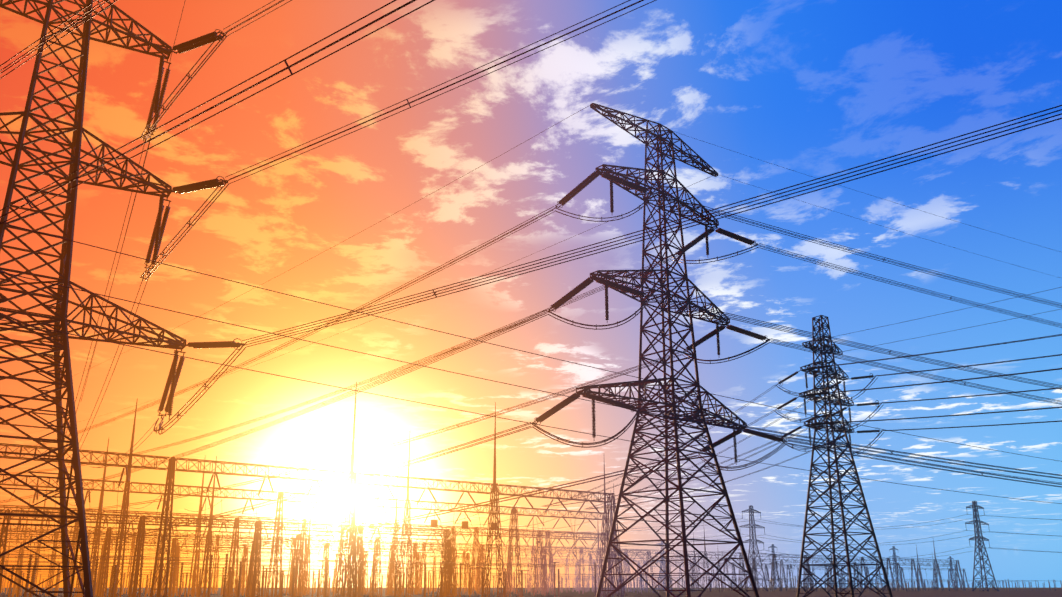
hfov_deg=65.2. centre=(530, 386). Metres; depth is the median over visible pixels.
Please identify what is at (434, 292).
bundle spacers
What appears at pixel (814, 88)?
sky
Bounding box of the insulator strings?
[7,32,1061,586]
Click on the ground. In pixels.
(976, 592)
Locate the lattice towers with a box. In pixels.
[0,0,998,596]
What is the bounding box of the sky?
[0,0,1061,587]
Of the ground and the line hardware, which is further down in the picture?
the ground
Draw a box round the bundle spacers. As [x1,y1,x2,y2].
[0,0,982,555]
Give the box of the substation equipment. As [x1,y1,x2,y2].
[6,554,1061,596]
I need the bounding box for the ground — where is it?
[0,588,1061,596]
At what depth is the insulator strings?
118.79 m
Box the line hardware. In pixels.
[16,29,939,562]
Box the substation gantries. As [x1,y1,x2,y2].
[0,382,968,596]
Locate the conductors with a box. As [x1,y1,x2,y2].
[0,0,1061,581]
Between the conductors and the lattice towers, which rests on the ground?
the lattice towers

